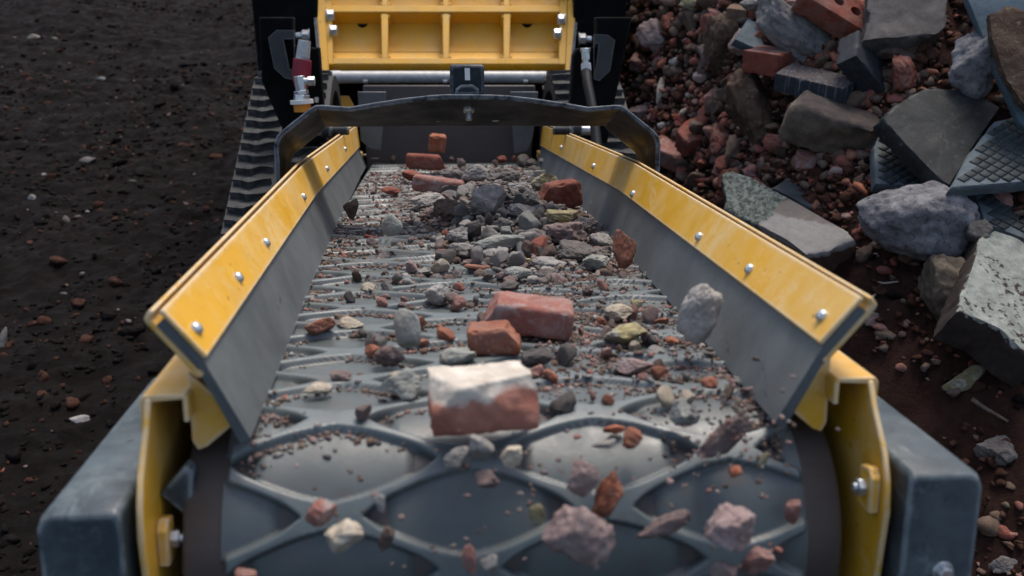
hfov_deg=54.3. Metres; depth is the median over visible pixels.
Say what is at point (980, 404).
twig
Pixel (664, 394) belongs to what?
stone
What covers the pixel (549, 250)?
stone
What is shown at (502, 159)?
stone
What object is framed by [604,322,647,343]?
stone
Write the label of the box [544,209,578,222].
stone
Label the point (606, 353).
stone
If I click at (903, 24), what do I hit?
paving slab
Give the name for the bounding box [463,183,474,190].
stone
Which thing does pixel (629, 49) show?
rubble stone
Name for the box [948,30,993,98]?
boulder
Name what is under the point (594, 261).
stone
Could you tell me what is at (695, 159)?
rubble stone
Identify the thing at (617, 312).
stone
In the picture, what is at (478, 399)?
brick
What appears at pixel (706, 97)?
rubble stone
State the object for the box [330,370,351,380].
stone
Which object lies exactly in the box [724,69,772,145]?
boulder
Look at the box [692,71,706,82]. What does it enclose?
stone
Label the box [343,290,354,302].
stone
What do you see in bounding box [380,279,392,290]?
stone
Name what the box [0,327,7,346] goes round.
stone
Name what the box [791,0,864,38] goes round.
brick
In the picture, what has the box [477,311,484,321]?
stone
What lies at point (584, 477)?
stone
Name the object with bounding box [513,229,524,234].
stone
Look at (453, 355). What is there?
stone
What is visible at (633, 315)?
stone
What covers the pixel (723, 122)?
rubble stone
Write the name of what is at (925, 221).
boulder
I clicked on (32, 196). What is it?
stone
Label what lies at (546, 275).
crushed stone
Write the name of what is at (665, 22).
rubble stone
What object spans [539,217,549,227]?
stone
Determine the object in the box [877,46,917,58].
stone
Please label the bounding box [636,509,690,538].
stone
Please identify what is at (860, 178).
rubble stone
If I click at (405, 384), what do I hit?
stone
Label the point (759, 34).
rubble stone
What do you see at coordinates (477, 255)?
stone
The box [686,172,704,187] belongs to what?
rubble stone
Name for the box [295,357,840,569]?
falling grit
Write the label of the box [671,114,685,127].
brick fragment
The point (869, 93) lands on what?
rubble stone
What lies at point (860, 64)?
block
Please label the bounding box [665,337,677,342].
brick fragment
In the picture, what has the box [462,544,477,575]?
brick fragment
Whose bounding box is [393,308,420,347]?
stone
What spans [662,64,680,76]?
rubble stone
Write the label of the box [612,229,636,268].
brick fragment
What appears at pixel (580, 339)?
belt grit
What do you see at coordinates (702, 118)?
rubble stone
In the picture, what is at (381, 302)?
stone
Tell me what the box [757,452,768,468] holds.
stone
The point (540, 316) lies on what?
brick
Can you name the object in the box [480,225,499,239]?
stone
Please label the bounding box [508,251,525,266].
stone
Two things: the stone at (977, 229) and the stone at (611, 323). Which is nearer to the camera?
the stone at (611, 323)
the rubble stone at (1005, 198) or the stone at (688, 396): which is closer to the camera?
the stone at (688, 396)
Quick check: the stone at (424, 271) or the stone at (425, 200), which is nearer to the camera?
the stone at (424, 271)
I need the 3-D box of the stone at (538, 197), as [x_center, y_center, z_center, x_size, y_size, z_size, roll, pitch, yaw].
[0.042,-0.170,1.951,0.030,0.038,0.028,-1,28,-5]
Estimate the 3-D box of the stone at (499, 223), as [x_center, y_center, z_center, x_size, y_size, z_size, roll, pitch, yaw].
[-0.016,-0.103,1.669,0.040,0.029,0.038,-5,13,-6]
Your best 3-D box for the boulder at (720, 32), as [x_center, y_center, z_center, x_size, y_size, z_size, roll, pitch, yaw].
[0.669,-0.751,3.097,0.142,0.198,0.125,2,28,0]
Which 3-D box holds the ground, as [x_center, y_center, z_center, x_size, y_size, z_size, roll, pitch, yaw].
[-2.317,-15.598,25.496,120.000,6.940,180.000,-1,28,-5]
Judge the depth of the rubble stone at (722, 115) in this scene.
2.98 m
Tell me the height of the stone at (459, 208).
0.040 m
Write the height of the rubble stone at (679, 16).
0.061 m
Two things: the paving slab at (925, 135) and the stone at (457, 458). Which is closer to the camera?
the stone at (457, 458)
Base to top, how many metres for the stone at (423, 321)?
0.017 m
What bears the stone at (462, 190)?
on the mobile crusher
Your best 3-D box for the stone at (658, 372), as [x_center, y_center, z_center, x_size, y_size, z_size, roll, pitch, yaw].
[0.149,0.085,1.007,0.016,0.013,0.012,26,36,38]
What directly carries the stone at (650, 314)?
on the mobile crusher
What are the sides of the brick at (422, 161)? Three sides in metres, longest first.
0.117 x 0.054 x 0.044 m
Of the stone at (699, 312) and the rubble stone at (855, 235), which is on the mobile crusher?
the stone at (699, 312)
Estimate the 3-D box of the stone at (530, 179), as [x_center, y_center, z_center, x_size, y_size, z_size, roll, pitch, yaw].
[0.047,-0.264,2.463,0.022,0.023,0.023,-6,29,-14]
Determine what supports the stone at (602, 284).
on the mobile crusher
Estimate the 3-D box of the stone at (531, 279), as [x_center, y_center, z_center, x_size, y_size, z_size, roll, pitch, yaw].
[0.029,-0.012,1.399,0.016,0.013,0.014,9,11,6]
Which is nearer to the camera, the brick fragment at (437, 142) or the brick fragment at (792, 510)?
the brick fragment at (792, 510)
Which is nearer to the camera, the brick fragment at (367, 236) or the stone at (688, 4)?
the brick fragment at (367, 236)
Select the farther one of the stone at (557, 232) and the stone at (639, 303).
the stone at (557, 232)
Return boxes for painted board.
[962,0,1023,132]
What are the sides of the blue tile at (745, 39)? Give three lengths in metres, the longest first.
0.153 x 0.130 x 0.032 m
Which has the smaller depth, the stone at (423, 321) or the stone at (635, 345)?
the stone at (635, 345)
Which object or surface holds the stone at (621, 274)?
on the crushed stone
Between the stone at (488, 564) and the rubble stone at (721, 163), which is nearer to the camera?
the stone at (488, 564)
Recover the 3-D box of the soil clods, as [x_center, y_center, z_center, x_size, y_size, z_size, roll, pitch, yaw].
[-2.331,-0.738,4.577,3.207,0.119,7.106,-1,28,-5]
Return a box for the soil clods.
[0,0,258,575]
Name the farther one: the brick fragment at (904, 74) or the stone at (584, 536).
the brick fragment at (904, 74)
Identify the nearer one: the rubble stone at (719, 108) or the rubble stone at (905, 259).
the rubble stone at (905, 259)
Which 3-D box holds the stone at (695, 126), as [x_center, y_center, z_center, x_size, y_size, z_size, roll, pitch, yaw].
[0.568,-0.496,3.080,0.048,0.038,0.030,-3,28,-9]
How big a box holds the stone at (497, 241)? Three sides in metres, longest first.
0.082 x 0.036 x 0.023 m
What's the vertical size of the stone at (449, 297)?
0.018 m
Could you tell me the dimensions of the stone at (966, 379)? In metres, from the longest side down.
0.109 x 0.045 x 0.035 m
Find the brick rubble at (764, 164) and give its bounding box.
[619,0,941,220]
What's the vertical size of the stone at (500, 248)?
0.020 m
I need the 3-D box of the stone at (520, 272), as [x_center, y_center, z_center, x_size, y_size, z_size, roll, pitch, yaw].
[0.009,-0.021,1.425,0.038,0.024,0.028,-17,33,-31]
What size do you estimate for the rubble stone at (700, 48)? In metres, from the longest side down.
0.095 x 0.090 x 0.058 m
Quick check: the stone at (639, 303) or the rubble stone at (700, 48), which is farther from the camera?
the rubble stone at (700, 48)
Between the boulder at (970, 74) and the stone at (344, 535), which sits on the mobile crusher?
the stone at (344, 535)
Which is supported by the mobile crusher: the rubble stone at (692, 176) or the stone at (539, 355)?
the stone at (539, 355)
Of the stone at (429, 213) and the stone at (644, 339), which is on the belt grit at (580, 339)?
the stone at (644, 339)
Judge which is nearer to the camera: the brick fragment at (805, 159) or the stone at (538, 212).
the stone at (538, 212)
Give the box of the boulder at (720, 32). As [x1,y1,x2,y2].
[703,11,742,75]
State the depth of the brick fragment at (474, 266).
1.47 m
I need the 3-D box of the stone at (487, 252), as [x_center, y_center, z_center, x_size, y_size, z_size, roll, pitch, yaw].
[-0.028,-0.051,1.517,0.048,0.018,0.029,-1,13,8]
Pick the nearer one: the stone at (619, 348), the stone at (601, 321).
the stone at (619, 348)
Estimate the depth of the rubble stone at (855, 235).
2.47 m
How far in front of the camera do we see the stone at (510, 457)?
0.81 m
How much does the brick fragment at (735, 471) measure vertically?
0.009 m
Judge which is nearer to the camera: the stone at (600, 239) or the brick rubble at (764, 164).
the stone at (600, 239)
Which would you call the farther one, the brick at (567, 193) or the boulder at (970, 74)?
the boulder at (970, 74)
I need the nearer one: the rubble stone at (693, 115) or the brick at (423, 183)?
the brick at (423, 183)
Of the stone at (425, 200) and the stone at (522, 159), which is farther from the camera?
the stone at (522, 159)
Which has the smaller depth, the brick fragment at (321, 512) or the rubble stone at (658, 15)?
the brick fragment at (321, 512)
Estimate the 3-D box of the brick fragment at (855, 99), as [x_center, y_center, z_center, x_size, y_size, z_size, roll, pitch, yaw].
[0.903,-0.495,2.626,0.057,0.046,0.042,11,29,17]
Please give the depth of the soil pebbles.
4.34 m
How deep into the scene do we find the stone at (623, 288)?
1.34 m
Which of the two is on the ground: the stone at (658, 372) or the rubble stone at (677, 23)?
the rubble stone at (677, 23)
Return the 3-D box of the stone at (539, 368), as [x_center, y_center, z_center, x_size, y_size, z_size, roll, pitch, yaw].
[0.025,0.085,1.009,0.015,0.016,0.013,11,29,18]
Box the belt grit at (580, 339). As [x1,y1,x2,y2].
[240,162,784,476]
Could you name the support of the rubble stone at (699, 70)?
on the ground
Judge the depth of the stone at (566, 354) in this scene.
1.05 m
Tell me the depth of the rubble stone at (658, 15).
3.57 m
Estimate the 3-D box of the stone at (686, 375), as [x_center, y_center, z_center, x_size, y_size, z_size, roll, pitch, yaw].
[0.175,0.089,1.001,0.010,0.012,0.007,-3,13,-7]
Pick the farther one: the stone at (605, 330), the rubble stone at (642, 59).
the rubble stone at (642, 59)
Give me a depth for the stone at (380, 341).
1.10 m
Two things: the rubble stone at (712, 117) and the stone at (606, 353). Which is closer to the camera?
the stone at (606, 353)
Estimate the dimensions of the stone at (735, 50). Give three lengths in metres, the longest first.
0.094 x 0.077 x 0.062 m
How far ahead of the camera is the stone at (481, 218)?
1.73 m
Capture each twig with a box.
[874,281,898,283]
[970,397,1008,422]
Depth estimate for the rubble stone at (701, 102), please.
3.12 m
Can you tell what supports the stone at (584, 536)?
on the mobile crusher
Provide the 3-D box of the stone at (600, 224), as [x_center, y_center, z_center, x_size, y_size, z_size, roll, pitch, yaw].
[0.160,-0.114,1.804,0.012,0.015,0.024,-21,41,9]
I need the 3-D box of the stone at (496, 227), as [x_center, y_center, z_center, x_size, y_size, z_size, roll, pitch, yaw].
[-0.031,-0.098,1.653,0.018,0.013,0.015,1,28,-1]
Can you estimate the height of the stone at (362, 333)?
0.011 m
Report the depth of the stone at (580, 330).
1.16 m
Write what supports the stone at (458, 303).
on the mobile crusher
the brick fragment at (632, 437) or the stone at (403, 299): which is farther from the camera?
the stone at (403, 299)
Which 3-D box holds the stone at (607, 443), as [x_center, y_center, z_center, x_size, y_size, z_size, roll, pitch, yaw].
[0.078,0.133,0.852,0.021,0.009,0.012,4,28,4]
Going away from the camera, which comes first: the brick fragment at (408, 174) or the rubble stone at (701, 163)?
the brick fragment at (408, 174)
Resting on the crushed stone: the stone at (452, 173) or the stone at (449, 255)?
the stone at (452, 173)
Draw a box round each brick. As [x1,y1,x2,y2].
[406,153,445,169]
[412,174,464,192]
[427,361,538,436]
[484,291,574,340]
[538,179,582,207]
[660,137,686,172]
[675,118,702,156]
[742,45,792,76]
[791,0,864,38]
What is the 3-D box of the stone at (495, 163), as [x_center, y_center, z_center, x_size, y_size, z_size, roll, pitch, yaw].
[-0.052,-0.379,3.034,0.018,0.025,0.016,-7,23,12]
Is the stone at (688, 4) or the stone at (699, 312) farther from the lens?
the stone at (688, 4)
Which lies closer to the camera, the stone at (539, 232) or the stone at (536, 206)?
the stone at (539, 232)
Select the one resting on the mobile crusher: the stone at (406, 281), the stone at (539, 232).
the stone at (406, 281)
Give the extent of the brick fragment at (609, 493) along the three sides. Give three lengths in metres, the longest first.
0.040 x 0.023 x 0.019 m
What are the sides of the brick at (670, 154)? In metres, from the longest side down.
0.136 x 0.086 x 0.063 m
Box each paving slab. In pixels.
[721,172,855,271]
[773,178,821,211]
[862,0,946,52]
[873,89,998,186]
[986,6,1023,111]
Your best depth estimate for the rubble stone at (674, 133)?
3.23 m
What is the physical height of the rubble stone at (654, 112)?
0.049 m
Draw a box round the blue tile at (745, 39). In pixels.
[731,19,762,50]
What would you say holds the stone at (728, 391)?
on the mobile crusher
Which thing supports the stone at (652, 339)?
on the mobile crusher
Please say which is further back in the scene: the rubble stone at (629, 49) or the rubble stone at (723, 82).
the rubble stone at (629, 49)
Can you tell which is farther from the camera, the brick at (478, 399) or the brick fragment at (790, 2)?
the brick fragment at (790, 2)
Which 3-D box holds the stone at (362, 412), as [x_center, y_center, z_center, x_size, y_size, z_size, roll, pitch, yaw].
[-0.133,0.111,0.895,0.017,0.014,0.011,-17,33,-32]
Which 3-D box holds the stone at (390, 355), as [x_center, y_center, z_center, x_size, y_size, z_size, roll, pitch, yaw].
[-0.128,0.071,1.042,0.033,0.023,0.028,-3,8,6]
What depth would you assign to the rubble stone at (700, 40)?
3.22 m
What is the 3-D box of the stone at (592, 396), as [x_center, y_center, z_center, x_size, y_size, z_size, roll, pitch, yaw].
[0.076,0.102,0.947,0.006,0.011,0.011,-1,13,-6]
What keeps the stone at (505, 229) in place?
on the crushed stone
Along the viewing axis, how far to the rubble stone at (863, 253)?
2.42 m
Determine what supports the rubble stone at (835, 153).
on the ground
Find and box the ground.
[0,0,1023,575]
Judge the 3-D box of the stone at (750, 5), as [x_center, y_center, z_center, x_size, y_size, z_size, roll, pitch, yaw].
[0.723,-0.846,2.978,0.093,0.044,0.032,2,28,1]
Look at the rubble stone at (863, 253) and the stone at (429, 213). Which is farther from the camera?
the rubble stone at (863, 253)
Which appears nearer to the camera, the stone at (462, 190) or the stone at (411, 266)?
the stone at (411, 266)
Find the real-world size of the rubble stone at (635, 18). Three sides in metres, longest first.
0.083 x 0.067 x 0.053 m
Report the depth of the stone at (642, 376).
0.99 m
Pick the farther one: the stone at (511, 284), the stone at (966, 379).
the stone at (966, 379)
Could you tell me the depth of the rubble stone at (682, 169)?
3.15 m
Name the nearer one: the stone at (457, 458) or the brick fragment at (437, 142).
the stone at (457, 458)
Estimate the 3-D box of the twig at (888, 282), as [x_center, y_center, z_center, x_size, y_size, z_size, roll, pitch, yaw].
[0.894,-0.014,2.385,0.054,0.023,0.010,15,30,23]
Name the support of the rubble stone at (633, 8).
on the ground
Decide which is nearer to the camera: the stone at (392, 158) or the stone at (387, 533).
the stone at (387, 533)
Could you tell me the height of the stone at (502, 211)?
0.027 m
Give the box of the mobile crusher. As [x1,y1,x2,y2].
[37,0,981,575]
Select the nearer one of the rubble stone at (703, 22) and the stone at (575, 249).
the stone at (575, 249)
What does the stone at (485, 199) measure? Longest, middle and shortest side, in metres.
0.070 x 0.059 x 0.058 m
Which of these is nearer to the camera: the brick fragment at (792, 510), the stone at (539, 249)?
the brick fragment at (792, 510)
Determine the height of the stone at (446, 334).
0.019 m
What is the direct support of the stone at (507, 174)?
on the crushed stone
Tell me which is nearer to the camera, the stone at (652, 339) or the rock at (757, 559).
the rock at (757, 559)
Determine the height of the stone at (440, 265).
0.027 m
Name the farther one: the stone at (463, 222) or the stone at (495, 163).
the stone at (495, 163)
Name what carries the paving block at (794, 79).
on the brick rubble at (764, 164)
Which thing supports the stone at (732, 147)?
on the rubble stone at (734, 156)
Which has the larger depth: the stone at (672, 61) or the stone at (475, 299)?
the stone at (672, 61)
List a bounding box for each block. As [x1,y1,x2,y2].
[774,63,855,103]
[836,30,886,92]
[933,231,1023,386]
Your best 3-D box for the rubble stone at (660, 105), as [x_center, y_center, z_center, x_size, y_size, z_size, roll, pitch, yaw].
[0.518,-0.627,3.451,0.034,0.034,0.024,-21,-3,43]
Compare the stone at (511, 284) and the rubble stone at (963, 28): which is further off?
the rubble stone at (963, 28)
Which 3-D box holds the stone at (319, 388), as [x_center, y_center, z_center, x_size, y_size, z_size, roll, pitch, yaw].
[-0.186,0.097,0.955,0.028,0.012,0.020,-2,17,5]
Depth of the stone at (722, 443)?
0.86 m
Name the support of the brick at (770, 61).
on the boulder at (746, 99)
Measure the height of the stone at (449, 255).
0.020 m
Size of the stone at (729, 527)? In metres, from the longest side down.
0.041 x 0.035 x 0.034 m
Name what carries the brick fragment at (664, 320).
on the mobile crusher
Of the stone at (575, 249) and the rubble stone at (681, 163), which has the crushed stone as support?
the stone at (575, 249)
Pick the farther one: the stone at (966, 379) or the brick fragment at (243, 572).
the stone at (966, 379)
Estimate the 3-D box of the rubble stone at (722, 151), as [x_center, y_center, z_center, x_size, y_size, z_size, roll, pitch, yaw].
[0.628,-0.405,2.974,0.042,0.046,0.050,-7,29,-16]
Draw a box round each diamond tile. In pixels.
[869,137,921,192]
[945,117,1023,195]
[968,194,1023,241]
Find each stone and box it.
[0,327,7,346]
[27,34,39,38]
[28,194,35,199]
[62,215,69,221]
[69,415,89,422]
[79,156,96,163]
[302,382,332,393]
[324,518,363,553]
[327,165,636,284]
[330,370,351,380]
[336,316,363,328]
[343,198,358,219]
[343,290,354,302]
[352,269,361,281]
[355,404,371,420]
[357,328,366,337]
[361,282,377,291]
[365,332,387,346]
[365,344,380,358]
[373,345,404,366]
[375,494,384,512]
[376,297,387,307]
[378,526,394,552]
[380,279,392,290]
[380,367,421,400]
[381,214,402,235]
[390,155,395,161]
[392,273,402,282]
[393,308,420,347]
[398,302,405,306]
[400,296,408,301]
[402,278,413,284]
[405,260,417,272]
[410,192,444,208]
[417,267,429,274]
[419,316,426,325]
[420,205,438,218]
[424,284,446,305]
[430,258,449,273]
[433,198,462,221]
[435,248,455,263]
[437,327,454,341]
[439,168,463,179]
[439,347,476,364]
[440,185,457,193]
[442,190,455,198]
[442,446,471,470]
[444,292,459,304]
[446,226,467,242]
[449,243,472,255]
[450,296,466,310]
[451,218,457,226]
[454,204,468,222]
[456,185,468,200]
[457,158,465,167]
[459,219,481,230]
[461,164,487,182]
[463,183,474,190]
[463,219,480,239]
[469,184,506,215]
[469,434,494,459]
[471,246,483,264]
[473,234,525,248]
[473,295,478,303]
[475,469,499,487]
[476,215,485,222]
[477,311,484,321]
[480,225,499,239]
[480,554,497,574]
[483,248,508,257]
[484,168,520,181]
[485,212,493,224]
[490,225,498,230]
[490,249,508,267]
[492,160,497,166]
[492,218,513,232]
[493,246,508,253]
[495,207,506,218]
[497,155,506,162]
[499,279,519,289]
[499,445,521,468]
[500,226,512,234]
[504,182,532,192]
[504,266,532,278]
[507,203,535,216]
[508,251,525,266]
[512,194,524,204]
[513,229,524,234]
[514,241,526,255]
[516,154,528,167]
[518,232,535,241]
[519,211,541,230]
[520,347,553,364]
[521,240,533,257]
[522,190,535,198]
[523,170,533,175]
[525,158,536,166]
[525,228,546,238]
[526,176,533,182]
[527,165,540,170]
[527,275,537,283]
[528,503,544,525]
[530,364,543,378]
[531,173,557,190]
[531,204,545,211]
[531,236,547,256]
[531,256,559,267]
[531,371,539,378]
[532,207,544,219]
[533,170,544,176]
[533,191,540,200]
[535,246,543,256]
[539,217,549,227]
[540,243,555,256]
[541,222,587,244]
[541,505,614,569]
[543,369,557,382]
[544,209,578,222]
[546,202,557,210]
[549,390,576,412]
[555,239,596,260]
[555,343,576,366]
[566,460,600,497]
[578,216,597,230]
[578,327,582,333]
[582,287,591,294]
[583,254,609,269]
[589,232,612,245]
[590,391,595,400]
[592,439,615,447]
[596,279,608,290]
[596,317,606,325]
[597,220,603,228]
[599,325,611,338]
[601,348,611,358]
[602,394,614,405]
[604,304,632,320]
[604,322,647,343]
[608,319,613,327]
[615,358,653,374]
[616,344,622,351]
[618,271,626,277]
[619,286,627,290]
[625,43,632,56]
[626,5,637,24]
[628,102,647,118]
[628,302,637,319]
[629,0,637,7]
[629,340,640,351]
[630,300,642,307]
[631,15,639,27]
[632,38,642,55]
[636,18,664,51]
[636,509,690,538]
[637,373,648,380]
[639,56,646,65]
[640,332,648,343]
[642,306,658,323]
[646,334,658,345]
[646,345,664,353]
[647,113,651,122]
[650,359,665,376]
[650,366,668,380]
[651,108,657,119]
[652,56,659,67]
[655,10,666,20]
[655,385,673,408]
[656,77,664,103]
[656,102,663,109]
[657,110,664,116]
[657,122,665,129]
[660,12,672,30]
[660,127,667,135]
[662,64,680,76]
[668,57,677,64]
[669,397,699,426]
[671,128,678,140]
[673,18,681,29]
[675,61,682,67]
[675,160,689,168]
[676,166,686,173]
[676,283,722,344]
[677,12,682,20]
[679,0,697,9]
[679,389,696,402]
[682,9,696,31]
[682,371,690,381]
[684,54,688,63]
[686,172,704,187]
[688,162,694,171]
[689,120,703,133]
[690,111,697,118]
[690,150,700,164]
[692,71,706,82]
[696,58,705,73]
[696,103,709,125]
[696,159,706,168]
[697,0,715,9]
[697,44,707,65]
[697,413,753,458]
[698,32,703,44]
[699,97,704,106]
[700,9,708,15]
[700,13,715,33]
[700,376,717,387]
[703,87,716,102]
[703,125,712,138]
[703,502,755,552]
[705,99,710,111]
[709,100,717,122]
[709,154,720,164]
[709,560,737,575]
[711,87,719,101]
[712,165,719,176]
[713,101,724,115]
[713,177,717,188]
[715,87,724,102]
[715,155,728,172]
[715,169,729,189]
[717,111,729,121]
[718,147,724,155]
[719,118,729,131]
[720,77,727,86]
[723,385,734,401]
[725,104,731,118]
[725,134,739,161]
[728,28,742,55]
[729,160,740,167]
[731,152,739,159]
[739,0,758,11]
[754,30,762,37]
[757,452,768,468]
[772,146,786,157]
[815,54,827,64]
[831,149,844,163]
[851,223,866,239]
[853,173,865,181]
[855,245,872,262]
[864,90,874,106]
[865,312,878,325]
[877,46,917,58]
[898,254,911,263]
[942,364,986,391]
[958,23,968,33]
[965,219,992,242]
[973,435,1017,465]
[988,556,1017,573]
[993,192,1012,206]
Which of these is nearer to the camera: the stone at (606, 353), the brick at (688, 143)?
the stone at (606, 353)
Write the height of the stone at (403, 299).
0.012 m
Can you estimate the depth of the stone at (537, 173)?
2.66 m
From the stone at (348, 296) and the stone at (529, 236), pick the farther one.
the stone at (529, 236)
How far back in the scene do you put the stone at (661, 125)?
3.38 m
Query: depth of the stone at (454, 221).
1.76 m
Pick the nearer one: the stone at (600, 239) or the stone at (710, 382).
the stone at (710, 382)
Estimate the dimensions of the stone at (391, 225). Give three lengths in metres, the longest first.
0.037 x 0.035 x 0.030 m
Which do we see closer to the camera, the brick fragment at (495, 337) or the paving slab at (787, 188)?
the brick fragment at (495, 337)
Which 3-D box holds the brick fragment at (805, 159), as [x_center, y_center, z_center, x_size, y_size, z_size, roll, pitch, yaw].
[0.776,-0.334,2.626,0.062,0.052,0.053,-2,28,-7]
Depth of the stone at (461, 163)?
2.96 m
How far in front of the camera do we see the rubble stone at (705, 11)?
3.25 m
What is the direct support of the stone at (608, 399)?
on the mobile crusher
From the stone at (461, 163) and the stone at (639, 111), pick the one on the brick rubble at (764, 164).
the stone at (639, 111)
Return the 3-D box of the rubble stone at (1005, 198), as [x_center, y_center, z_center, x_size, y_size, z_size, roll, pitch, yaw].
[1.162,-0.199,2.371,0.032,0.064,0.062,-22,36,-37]
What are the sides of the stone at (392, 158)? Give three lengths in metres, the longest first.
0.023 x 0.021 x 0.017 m
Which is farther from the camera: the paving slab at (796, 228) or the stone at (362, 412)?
the paving slab at (796, 228)
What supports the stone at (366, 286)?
on the mobile crusher
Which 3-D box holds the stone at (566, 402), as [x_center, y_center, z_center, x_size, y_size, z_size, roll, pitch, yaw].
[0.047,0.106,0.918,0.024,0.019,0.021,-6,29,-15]
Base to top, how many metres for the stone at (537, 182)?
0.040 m
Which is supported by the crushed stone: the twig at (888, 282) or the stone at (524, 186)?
the stone at (524, 186)
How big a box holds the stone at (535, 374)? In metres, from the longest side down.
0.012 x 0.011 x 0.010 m
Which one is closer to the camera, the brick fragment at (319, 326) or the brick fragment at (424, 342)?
the brick fragment at (424, 342)
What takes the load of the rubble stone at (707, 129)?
on the ground
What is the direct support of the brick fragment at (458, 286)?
on the mobile crusher
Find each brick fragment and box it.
[235,568,256,575]
[304,498,337,526]
[305,317,335,334]
[363,234,379,237]
[380,186,399,194]
[401,170,419,180]
[419,338,429,345]
[428,133,446,152]
[452,282,465,290]
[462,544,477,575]
[464,264,490,269]
[467,320,520,356]
[592,470,623,517]
[603,425,624,433]
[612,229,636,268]
[622,427,642,448]
[629,52,644,73]
[654,317,668,323]
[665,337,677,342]
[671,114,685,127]
[708,123,728,156]
[726,4,747,24]
[728,465,742,477]
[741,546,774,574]
[762,134,782,153]
[785,0,794,5]
[785,499,800,523]
[794,148,817,171]
[844,91,866,107]
[891,54,916,90]
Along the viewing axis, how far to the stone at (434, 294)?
1.28 m
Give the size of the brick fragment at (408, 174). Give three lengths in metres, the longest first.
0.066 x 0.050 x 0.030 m
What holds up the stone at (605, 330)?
on the belt grit at (580, 339)
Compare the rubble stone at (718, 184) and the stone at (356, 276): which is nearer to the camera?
the stone at (356, 276)
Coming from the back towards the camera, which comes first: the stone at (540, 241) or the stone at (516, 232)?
the stone at (516, 232)
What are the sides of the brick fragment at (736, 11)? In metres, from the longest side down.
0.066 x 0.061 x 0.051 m
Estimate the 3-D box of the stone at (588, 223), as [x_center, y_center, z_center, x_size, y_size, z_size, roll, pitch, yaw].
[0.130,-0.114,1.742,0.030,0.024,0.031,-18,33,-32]
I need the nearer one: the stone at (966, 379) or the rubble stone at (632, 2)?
the stone at (966, 379)
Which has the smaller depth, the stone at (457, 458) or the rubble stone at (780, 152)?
the stone at (457, 458)
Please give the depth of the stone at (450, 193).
2.09 m
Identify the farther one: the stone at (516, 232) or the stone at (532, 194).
the stone at (532, 194)
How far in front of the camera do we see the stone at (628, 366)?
1.01 m
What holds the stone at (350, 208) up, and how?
on the belt grit at (580, 339)
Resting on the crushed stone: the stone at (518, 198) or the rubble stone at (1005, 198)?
the stone at (518, 198)
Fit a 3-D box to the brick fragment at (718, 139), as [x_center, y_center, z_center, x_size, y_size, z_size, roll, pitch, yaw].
[0.615,-0.430,2.980,0.064,0.100,0.087,-19,34,-33]
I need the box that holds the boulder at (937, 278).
[917,254,965,320]
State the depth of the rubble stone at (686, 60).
3.32 m
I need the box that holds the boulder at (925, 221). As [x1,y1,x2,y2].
[856,180,979,261]
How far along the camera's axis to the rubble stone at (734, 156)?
2.88 m
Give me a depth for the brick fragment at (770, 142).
2.73 m
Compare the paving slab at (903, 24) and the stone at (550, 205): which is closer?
the stone at (550, 205)
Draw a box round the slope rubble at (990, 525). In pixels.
[621,0,1023,575]
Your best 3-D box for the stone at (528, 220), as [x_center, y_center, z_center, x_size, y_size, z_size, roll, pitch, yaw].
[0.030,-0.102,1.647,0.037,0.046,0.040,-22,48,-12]
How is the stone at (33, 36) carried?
on the ground
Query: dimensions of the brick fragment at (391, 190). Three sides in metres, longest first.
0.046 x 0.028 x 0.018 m
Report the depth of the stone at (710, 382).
0.97 m
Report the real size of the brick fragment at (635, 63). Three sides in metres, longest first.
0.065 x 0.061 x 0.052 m
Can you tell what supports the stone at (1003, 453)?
on the ground
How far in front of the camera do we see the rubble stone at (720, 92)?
3.03 m
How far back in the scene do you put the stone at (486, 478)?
0.81 m
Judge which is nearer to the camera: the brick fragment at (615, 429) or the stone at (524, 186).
the brick fragment at (615, 429)
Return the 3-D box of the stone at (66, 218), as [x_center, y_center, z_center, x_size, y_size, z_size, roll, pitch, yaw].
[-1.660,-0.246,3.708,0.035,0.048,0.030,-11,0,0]
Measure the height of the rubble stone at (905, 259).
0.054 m
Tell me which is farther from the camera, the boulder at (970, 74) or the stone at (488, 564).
the boulder at (970, 74)
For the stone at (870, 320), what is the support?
on the ground
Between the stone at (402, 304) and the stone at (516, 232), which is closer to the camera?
the stone at (402, 304)
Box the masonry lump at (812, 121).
[779,90,879,152]
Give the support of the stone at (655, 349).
on the mobile crusher
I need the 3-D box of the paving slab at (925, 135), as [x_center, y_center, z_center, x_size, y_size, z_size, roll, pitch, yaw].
[1.043,-0.354,2.420,0.322,0.053,0.312,3,60,-5]
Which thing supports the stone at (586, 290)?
on the mobile crusher
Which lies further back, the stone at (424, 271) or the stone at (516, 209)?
the stone at (516, 209)
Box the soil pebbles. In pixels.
[0,0,252,513]
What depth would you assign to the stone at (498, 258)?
1.49 m
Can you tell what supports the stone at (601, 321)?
on the mobile crusher
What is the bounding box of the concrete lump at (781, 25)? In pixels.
[755,0,831,63]
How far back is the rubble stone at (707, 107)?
3.06 m
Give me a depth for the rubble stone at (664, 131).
3.37 m
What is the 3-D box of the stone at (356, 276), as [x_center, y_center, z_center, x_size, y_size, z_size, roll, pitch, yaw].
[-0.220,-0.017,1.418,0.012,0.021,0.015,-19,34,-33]
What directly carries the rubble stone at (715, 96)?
on the ground
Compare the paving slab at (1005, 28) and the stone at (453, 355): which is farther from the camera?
the paving slab at (1005, 28)
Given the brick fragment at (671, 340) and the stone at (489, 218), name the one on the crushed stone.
the stone at (489, 218)
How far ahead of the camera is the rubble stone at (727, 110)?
2.94 m
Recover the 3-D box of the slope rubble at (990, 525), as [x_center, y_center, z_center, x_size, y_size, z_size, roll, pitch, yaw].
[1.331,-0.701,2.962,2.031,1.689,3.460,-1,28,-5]
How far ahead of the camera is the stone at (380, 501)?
0.79 m
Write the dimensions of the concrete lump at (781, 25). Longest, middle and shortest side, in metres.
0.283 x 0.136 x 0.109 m
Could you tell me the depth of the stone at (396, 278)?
1.40 m
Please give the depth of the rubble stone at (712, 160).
2.97 m

